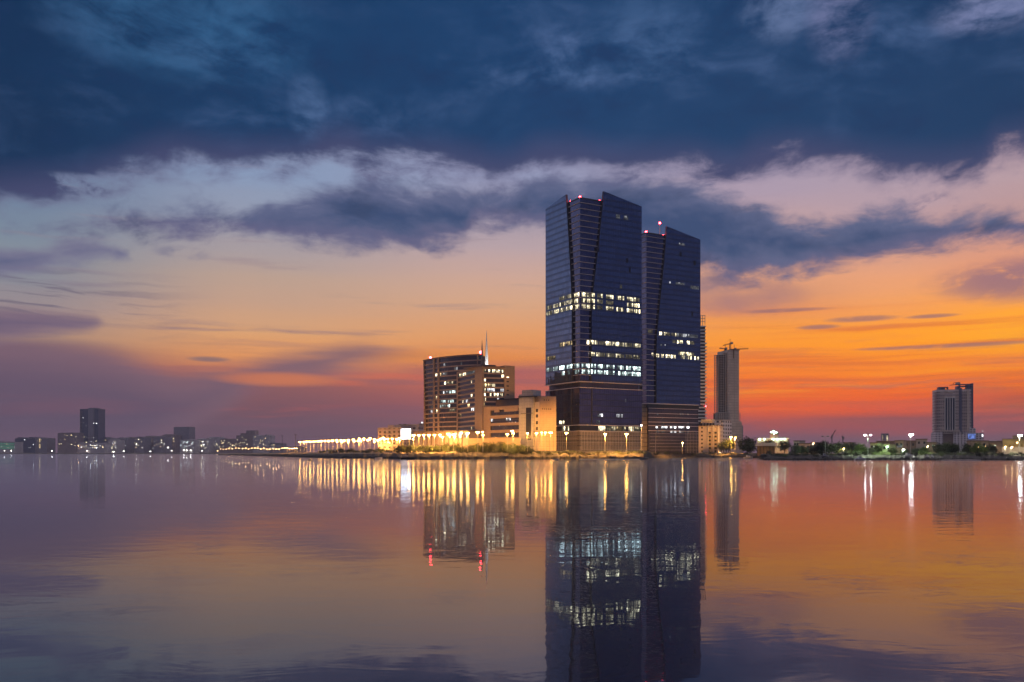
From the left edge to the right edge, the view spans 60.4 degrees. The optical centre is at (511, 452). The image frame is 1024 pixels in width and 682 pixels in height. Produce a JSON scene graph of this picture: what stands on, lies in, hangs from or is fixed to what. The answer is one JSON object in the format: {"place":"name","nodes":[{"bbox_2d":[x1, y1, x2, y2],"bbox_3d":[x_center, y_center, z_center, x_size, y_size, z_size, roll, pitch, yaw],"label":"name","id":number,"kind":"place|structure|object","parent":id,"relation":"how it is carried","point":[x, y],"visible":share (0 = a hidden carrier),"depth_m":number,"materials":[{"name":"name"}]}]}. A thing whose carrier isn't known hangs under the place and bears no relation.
{"place":"outdoors","nodes":[
{"label":"outdoors","id":0,"kind":"place"},
{"bbox_2d":[0,453,217,453],"bbox_3d":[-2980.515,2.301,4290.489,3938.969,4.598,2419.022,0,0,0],"label":"shore ground","id":1,"kind":"structure","parent":0,"point":[108,453],"depth_m":3174.83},
{"bbox_2d":[0,441,22,452],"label":"building","id":2,"kind":"structure","parent":1,"relation":"on","point":[10,447],"depth_m":3253.25,"materials":[{"name":"concrete"}]},
{"bbox_2d":[15,437,36,452],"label":"building","id":3,"kind":"structure","parent":1,"relation":"on","point":[29,444],"depth_m":3390.39,"materials":[{"name":"grey glass"}]},
{"bbox_2d":[36,437,55,452],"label":"building","id":4,"kind":"structure","parent":1,"relation":"on","point":[45,445],"depth_m":3324.94,"materials":[{"name":"concrete"}]},
{"bbox_2d":[58,433,83,452],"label":"building","id":5,"kind":"structure","parent":1,"relation":"on","point":[67,442],"depth_m":3293.03,"materials":[{"name":"concrete"}]},
{"bbox_2d":[79,408,104,442],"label":"building","id":6,"kind":"structure","parent":1,"relation":"on","point":[92,424],"depth_m":3341.29,"materials":[{"name":"blue glass"}]},
{"bbox_2d":[77,443,110,452],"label":"building","id":7,"kind":"structure","parent":1,"relation":"on","point":[93,447],"depth_m":3193.41,"materials":[{"name":"concrete"}]},
{"bbox_2d":[105,437,115,442],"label":"building","id":8,"kind":"structure","parent":1,"relation":"on","point":[107,439],"depth_m":3369.74,"materials":[{"name":"concrete"}]},
{"bbox_2d":[108,439,124,452],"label":"building","id":9,"kind":"structure","parent":1,"relation":"on","point":[117,445],"depth_m":3284.02,"materials":[{"name":"concrete"}]},
{"bbox_2d":[116,437,133,452],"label":"building","id":10,"kind":"structure","parent":1,"relation":"on","point":[129,445],"depth_m":3328.55,"materials":[{"name":"concrete"}]},
{"bbox_2d":[134,437,151,452],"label":"building","id":11,"kind":"structure","parent":1,"relation":"on","point":[142,444],"depth_m":3305.14,"materials":[{"name":"concrete"}]},
{"bbox_2d":[146,436,155,452],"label":"building","id":12,"kind":"structure","parent":1,"relation":"on","point":[152,437],"depth_m":3347.53,"materials":[{"name":"concrete"}]},
{"bbox_2d":[154,436,171,452],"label":"building","id":13,"kind":"structure","parent":1,"relation":"on","point":[162,444],"depth_m":3314.76,"materials":[{"name":"concrete"}]},
{"bbox_2d":[162,434,180,452],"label":"building","id":14,"kind":"structure","parent":1,"relation":"on","point":[176,438],"depth_m":3382.80,"materials":[{"name":"concrete"}]},
{"bbox_2d":[174,427,194,439],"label":"building","id":15,"kind":"structure","parent":1,"relation":"on","point":[186,433],"depth_m":3412.39,"materials":[{"name":"concrete"}]},
{"bbox_2d":[180,439,200,452],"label":"building","id":16,"kind":"structure","parent":1,"relation":"on","point":[193,445],"depth_m":3224.09,"materials":[{"name":"concrete"}]},
{"bbox_2d":[197,438,214,452],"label":"building","id":17,"kind":"structure","parent":1,"relation":"on","point":[207,445],"depth_m":3253.13,"materials":[{"name":"concrete"}]},
{"bbox_2d":[209,437,226,452],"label":"building","id":18,"kind":"structure","parent":1,"relation":"on","point":[217,444],"depth_m":3279.73,"materials":[{"name":"concrete"}]},
{"bbox_2d":[220,439,235,452],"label":"building","id":19,"kind":"structure","parent":1,"relation":"on","point":[227,445],"depth_m":3233.16,"materials":[{"name":"concrete"}]},
{"bbox_2d":[0,454,1023,681],"bbox_3d":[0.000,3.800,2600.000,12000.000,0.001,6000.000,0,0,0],"label":"water","id":20,"kind":"structure","parent":0,"point":[170,568],"depth_m":28.66,"materials":[{"name":"multicoloured liquid"}]},
{"bbox_2d":[854,456,865,459],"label":"motor boat","id":21,"kind":"object","parent":20,"relation":"on","point":[859,458],"visible":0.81,"depth_m":445.36,"materials":[{"name":"white paint"}]},
{"bbox_2d":[946,459,975,459],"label":"jetty","id":22,"kind":"object","parent":20,"relation":"in","point":[960,459],"visible":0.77,"depth_m":436.83,"materials":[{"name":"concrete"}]},
{"bbox_2d":[0,0,1023,452],"label":"sky","id":23,"kind":"structure","parent":0,"point":[227,219],"materials":[{"name":"blue"}]},
{"bbox_2d":[218,450,1023,459],"bbox_3d":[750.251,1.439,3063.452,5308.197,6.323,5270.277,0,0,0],"label":"shore ground","id":24,"kind":"structure","parent":0,"point":[435,455],"depth_m":520.47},
{"bbox_2d":[236,430,258,452],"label":"building","id":25,"kind":"structure","parent":24,"relation":"on","point":[244,441],"depth_m":3143.78,"materials":[{"name":"concrete"}]},
{"bbox_2d":[253,434,274,452],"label":"building","id":26,"kind":"structure","parent":24,"relation":"on","point":[261,443],"depth_m":3112.94,"materials":[{"name":"concrete"}]},
{"bbox_2d":[269,443,286,452],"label":"building","id":27,"kind":"structure","parent":24,"relation":"on","point":[279,447],"depth_m":3094.01,"materials":[{"name":"concrete"}]},
{"bbox_2d":[286,446,306,452],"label":"building","id":28,"kind":"structure","parent":24,"relation":"on","point":[300,449],"depth_m":2395.61,"materials":[{"name":"concrete"}]},
{"bbox_2d":[377,425,408,451],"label":"flat block","id":29,"kind":"structure","parent":24,"relation":"on","point":[392,431],"depth_m":800.33,"materials":[{"name":"concrete"}]},
{"bbox_2d":[395,445,401,453],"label":"shrub","id":30,"kind":"object","parent":24,"relation":"on","point":[398,449],"visible":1,"depth_m":535.85,"materials":[{"name":"green plant"}]},
{"bbox_2d":[401,428,411,446],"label":"billboard","id":31,"kind":"object","parent":24,"relation":"on","point":[406,433],"visible":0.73,"depth_m":702.07,"materials":[{"name":"metal"}]},
{"bbox_2d":[406,445,412,452],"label":"shrub","id":32,"kind":"object","parent":24,"relation":"on","point":[408,449],"visible":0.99,"depth_m":534.41,"materials":[{"name":"green plant"}]},
{"bbox_2d":[398,424,423,445],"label":"flat block","id":33,"kind":"structure","parent":24,"relation":"on","point":[416,427],"depth_m":830.28,"materials":[{"name":"concrete"}]},
{"bbox_2d":[421,445,432,453],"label":"shrub","id":34,"kind":"object","parent":24,"relation":"on","point":[429,450],"visible":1,"depth_m":528.82,"materials":[{"name":"green plant"}]},
{"bbox_2d":[412,430,477,450],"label":"shopping arcade","id":35,"kind":"object","parent":24,"relation":"on","point":[424,440],"visible":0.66,"depth_m":622.35,"materials":[{"name":"paint"}]},
{"bbox_2d":[440,444,450,452],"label":"shrub","id":36,"kind":"object","parent":24,"relation":"on","point":[446,448],"visible":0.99,"depth_m":527.58,"materials":[{"name":"green plant"}]},
{"bbox_2d":[423,351,484,430],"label":"curved office building","id":37,"kind":"structure","parent":24,"relation":"on","point":[440,393],"depth_m":716.11,"materials":[{"name":"brown glass"}]},
{"bbox_2d":[481,345,483,364],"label":"spire","id":38,"kind":"structure","parent":37,"relation":"on","point":[482,355],"depth_m":689.71,"materials":[{"name":"metal"}]},
{"bbox_2d":[485,331,487,364],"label":"spire","id":39,"kind":"structure","parent":37,"relation":"on","point":[486,356],"depth_m":679.72,"materials":[{"name":"white paint"}]},
{"bbox_2d":[474,443,485,452],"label":"shrub","id":40,"kind":"object","parent":24,"relation":"on","point":[481,447],"visible":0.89,"depth_m":524.71,"materials":[{"name":"green plant"}]},
{"bbox_2d":[457,365,514,437],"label":"brown office block","id":41,"kind":"structure","parent":24,"relation":"on","point":[480,388],"depth_m":619.19,"materials":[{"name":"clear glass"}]},
{"bbox_2d":[483,442,489,452],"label":"shrub","id":42,"kind":"object","parent":24,"relation":"on","point":[486,448],"visible":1,"depth_m":523.56,"materials":[{"name":"green plant"}]},
{"bbox_2d":[468,438,519,450],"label":"boundary wall","id":43,"kind":"structure","parent":24,"relation":"on","point":[471,441],"depth_m":552.83,"materials":[{"name":"stone"}]},
{"bbox_2d":[493,443,500,452],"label":"shrub","id":44,"kind":"object","parent":24,"relation":"on","point":[498,448],"visible":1,"depth_m":524.19,"materials":[{"name":"green plant"}]},
{"bbox_2d":[484,398,518,437],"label":"mall building","id":45,"kind":"structure","parent":24,"relation":"on","point":[501,419],"depth_m":583.02,"materials":[{"name":"beige concrete"}]},
{"bbox_2d":[506,445,516,453],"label":"shrub","id":46,"kind":"object","parent":24,"relation":"on","point":[510,449],"visible":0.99,"depth_m":521.33,"materials":[{"name":"green plant"}]},
{"bbox_2d":[518,390,540,449],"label":"grey stair tower","id":47,"kind":"structure","parent":24,"relation":"on","point":[526,411],"depth_m":555.48,"materials":[{"name":"concrete"}]},
{"bbox_2d":[526,407,530,439],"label":"window","id":48,"kind":"structure","parent":47,"relation":"in","point":[528,410],"depth_m":554.78,"materials":[{"name":"black glass"}]},
{"bbox_2d":[525,445,535,451],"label":"shrub","id":49,"kind":"object","parent":24,"relation":"on","point":[530,450],"visible":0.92,"depth_m":529.75,"materials":[{"name":"green plant"}]},
{"bbox_2d":[535,396,555,450],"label":"beige windowed block","id":50,"kind":"structure","parent":24,"relation":"on","point":[545,413],"depth_m":553.21,"materials":[{"name":"paint"}]},
{"bbox_2d":[533,430,557,450],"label":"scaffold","id":51,"kind":"object","parent":24,"relation":"on","point":[553,436],"visible":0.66,"depth_m":552.31,"materials":[{"name":"metal"}]},
{"bbox_2d":[545,191,641,450],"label":"glass tower","id":52,"kind":"structure","parent":24,"relation":"on","point":[593,314],"depth_m":611.72,"materials":[{"name":"glass"}]},
{"bbox_2d":[638,222,699,452],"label":"glass tower","id":53,"kind":"structure","parent":24,"relation":"on","point":[669,387],"depth_m":703.15,"materials":[{"name":"glass"}]},
{"bbox_2d":[688,334,697,337],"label":"window","id":54,"kind":"structure","parent":53,"relation":"in","point":[689,335],"depth_m":715.40,"materials":[{"name":"glass"}]},
{"bbox_2d":[698,315,706,452],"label":"open floor tower","id":55,"kind":"structure","parent":24,"relation":"on","point":[701,411],"depth_m":858.73,"materials":[{"name":"metal"}]},
{"bbox_2d":[699,419,723,452],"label":"apartment block","id":56,"kind":"structure","parent":24,"relation":"on","point":[711,434],"depth_m":786.59,"materials":[{"name":"paint"}]},
{"bbox_2d":[715,442,723,453],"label":"tree","id":57,"kind":"object","parent":24,"relation":"on","point":[719,447],"visible":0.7,"depth_m":759.05,"materials":[{"name":"green plant"}]},
{"bbox_2d":[715,420,731,452],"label":"flat roof block","id":58,"kind":"structure","parent":24,"relation":"on","point":[727,429],"depth_m":837.63,"materials":[{"name":"concrete"}]},
{"bbox_2d":[713,349,742,452],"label":"construction tower","id":59,"kind":"structure","parent":24,"relation":"on","point":[727,384],"depth_m":953.73,"materials":[{"name":"concrete"}]},
{"bbox_2d":[720,438,736,453],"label":"tree","id":60,"kind":"object","parent":24,"relation":"on","point":[727,445],"visible":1,"depth_m":743.30,"materials":[{"name":"green plant"}]},
{"bbox_2d":[735,435,757,453],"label":"tree","id":61,"kind":"object","parent":24,"relation":"on","point":[748,445],"visible":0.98,"depth_m":653.02,"materials":[{"name":"green plant"}]},
{"bbox_2d":[755,443,775,455],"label":"shed","id":62,"kind":"object","parent":24,"relation":"on","point":[763,448],"visible":0.68,"depth_m":562.06,"materials":[{"name":"metal"}]},
{"bbox_2d":[756,431,789,452],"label":"floodlit hall","id":63,"kind":"structure","parent":24,"relation":"on","point":[774,435],"depth_m":799.08,"materials":[{"name":"paint"}]},
{"bbox_2d":[777,440,791,453],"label":"tree","id":64,"kind":"object","parent":24,"relation":"on","point":[783,445],"visible":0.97,"depth_m":689.33,"materials":[{"name":"green plant"}]},
{"bbox_2d":[789,445,802,453],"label":"tree","id":65,"kind":"object","parent":24,"relation":"on","point":[797,448],"visible":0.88,"depth_m":491.47,"materials":[{"name":"green plant"}]},
{"bbox_2d":[793,440,804,451],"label":"house","id":66,"kind":"structure","parent":24,"relation":"on","point":[796,442],"depth_m":718.93,"materials":[{"name":"concrete"}]},
{"bbox_2d":[799,445,808,453],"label":"tree","id":67,"kind":"object","parent":24,"relation":"on","point":[803,448],"visible":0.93,"depth_m":493.67,"materials":[{"name":"green plant"}]},
{"bbox_2d":[798,443,810,453],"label":"house","id":68,"kind":"structure","parent":24,"relation":"on","point":[806,444],"depth_m":688.31,"materials":[{"name":"paint"}]},
{"bbox_2d":[806,445,816,453],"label":"tree","id":69,"kind":"object","parent":24,"relation":"on","point":[810,447],"visible":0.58,"depth_m":526.47,"materials":[{"name":"green plant"}]},
{"bbox_2d":[812,442,823,453],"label":"tree","id":70,"kind":"object","parent":24,"relation":"on","point":[819,447],"visible":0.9,"depth_m":515.82,"materials":[{"name":"green plant"}]},
{"bbox_2d":[819,440,832,452],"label":"tree","id":71,"kind":"object","parent":24,"relation":"on","point":[824,445],"visible":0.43,"depth_m":525.25,"materials":[{"name":"green plant"}]},
{"bbox_2d":[824,442,838,453],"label":"tree","id":72,"kind":"object","parent":24,"relation":"on","point":[831,446],"visible":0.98,"depth_m":502.61,"materials":[{"name":"green plant"}]},
{"bbox_2d":[832,442,844,453],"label":"tree","id":73,"kind":"object","parent":24,"relation":"on","point":[839,448],"visible":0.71,"depth_m":521.43,"materials":[{"name":"green plant"}]},
{"bbox_2d":[840,442,848,452],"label":"tree","id":74,"kind":"object","parent":24,"relation":"on","point":[846,445],"visible":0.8,"depth_m":524.44,"materials":[{"name":"green plant"}]},
{"bbox_2d":[846,442,855,453],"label":"tree","id":75,"kind":"object","parent":24,"relation":"on","point":[850,446],"visible":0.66,"depth_m":523.71,"materials":[{"name":"green plant"}]},
{"bbox_2d":[852,443,868,452],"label":"tree","id":76,"kind":"object","parent":24,"relation":"on","point":[862,448],"visible":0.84,"depth_m":487.62,"materials":[{"name":"green plant"}]},
{"bbox_2d":[864,447,876,453],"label":"tree","id":77,"kind":"object","parent":24,"relation":"on","point":[870,450],"visible":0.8,"depth_m":489.17,"materials":[{"name":"green plant"}]},
{"bbox_2d":[870,442,882,453],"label":"house","id":78,"kind":"structure","parent":24,"relation":"on","point":[875,443],"depth_m":599.42,"materials":[{"name":"brown stone"}]},
{"bbox_2d":[872,444,881,452],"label":"tree","id":79,"kind":"object","parent":24,"relation":"on","point":[878,449],"visible":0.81,"depth_m":501.48,"materials":[{"name":"green plant"}]},
{"bbox_2d":[876,441,894,442],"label":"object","id":80,"kind":"structure","parent":24,"relation":"on","point":[886,441],"depth_m":638.22,"materials":[{"name":"brown stone"}]},
{"bbox_2d":[881,433,888,440],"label":"stair tower","id":81,"kind":"structure","parent":80,"relation":"on","point":[884,436],"depth_m":1499.13,"materials":[{"name":"grey concrete"}]},
{"bbox_2d":[882,443,895,453],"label":"house","id":82,"kind":"structure","parent":24,"relation":"on","point":[889,445],"depth_m":598.82,"materials":[{"name":"brown stone"}]},
{"bbox_2d":[886,447,898,453],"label":"tree","id":83,"kind":"object","parent":24,"relation":"on","point":[892,450],"visible":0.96,"depth_m":500.13,"materials":[{"name":"green plant"}]},
{"bbox_2d":[894,440,906,453],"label":"house","id":84,"kind":"structure","parent":24,"relation":"on","point":[901,444],"depth_m":608.75,"materials":[{"name":"stone"}]},
{"bbox_2d":[902,453,911,457],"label":"motor boat","id":85,"kind":"object","parent":24,"relation":"on","point":[908,455],"visible":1,"depth_m":451.22,"materials":[{"name":"white paint"}]},
{"bbox_2d":[907,440,916,452],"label":"house","id":86,"kind":"structure","parent":24,"relation":"on","point":[913,444],"depth_m":638.11,"materials":[{"name":"brown stone"}]},
{"bbox_2d":[915,439,927,451],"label":"house","id":87,"kind":"structure","parent":24,"relation":"on","point":[920,443],"depth_m":678.81,"materials":[{"name":"concrete"}]},
{"bbox_2d":[916,446,932,452],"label":"tree","id":88,"kind":"object","parent":24,"relation":"on","point":[922,449],"visible":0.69,"depth_m":479.66,"materials":[{"name":"green plant"}]},
{"bbox_2d":[926,442,936,453],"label":"house","id":89,"kind":"structure","parent":24,"relation":"on","point":[929,444],"depth_m":618.64,"materials":[{"name":"stone"}]},
{"bbox_2d":[932,442,946,452],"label":"tree","id":90,"kind":"object","parent":24,"relation":"on","point":[938,447],"visible":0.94,"depth_m":489.10,"materials":[{"name":"green plant"}]},
{"bbox_2d":[943,441,952,453],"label":"tree","id":91,"kind":"object","parent":24,"relation":"on","point":[946,444],"visible":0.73,"depth_m":501.25,"materials":[{"name":"green plant"}]},
{"bbox_2d":[947,443,960,452],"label":"tree","id":92,"kind":"object","parent":24,"relation":"on","point":[955,446],"visible":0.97,"depth_m":498.52,"materials":[{"name":"green plant"}]},
{"bbox_2d":[931,382,982,452],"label":"hotel tower","id":93,"kind":"structure","parent":24,"relation":"on","point":[952,415],"depth_m":1398.99,"materials":[{"name":"grey concrete"}]},
{"bbox_2d":[968,433,975,438],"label":"billboard","id":94,"kind":"object","parent":93,"relation":"attached to","point":[972,436],"visible":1,"depth_m":1385.64,"materials":[{"name":"metal"}]},
{"bbox_2d":[962,443,971,453],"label":"tree","id":95,"kind":"object","parent":24,"relation":"on","point":[966,448],"visible":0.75,"depth_m":499.14,"materials":[{"name":"green plant"}]},
{"bbox_2d":[969,441,985,453],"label":"tree","id":96,"kind":"object","parent":24,"relation":"on","point":[978,447],"visible":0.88,"depth_m":481.07,"materials":[{"name":"green plant"}]},
{"bbox_2d":[966,440,988,453],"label":"house","id":97,"kind":"structure","parent":24,"relation":"on","point":[983,442],"depth_m":638.86,"materials":[{"name":"stone"}]},
{"bbox_2d":[985,443,997,452],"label":"tree","id":98,"kind":"object","parent":24,"relation":"on","point":[992,447],"visible":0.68,"depth_m":493.69,"materials":[{"name":"green plant"}]},
{"bbox_2d":[988,442,996,452],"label":"house","id":99,"kind":"structure","parent":24,"relation":"on","point":[993,443],"depth_m":608.10,"materials":[{"name":"brown stone"}]},
{"bbox_2d":[997,441,1001,453],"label":"brick wall","id":100,"kind":"structure","parent":24,"relation":"on","point":[999,445],"depth_m":599.06,"materials":[{"name":"brown brick"}]},
{"bbox_2d":[1002,435,1023,453],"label":"arched house","id":101,"kind":"structure","parent":24,"relation":"on","point":[1016,442],"depth_m":555.92,"materials":[{"name":"brown stone"}]}
]}

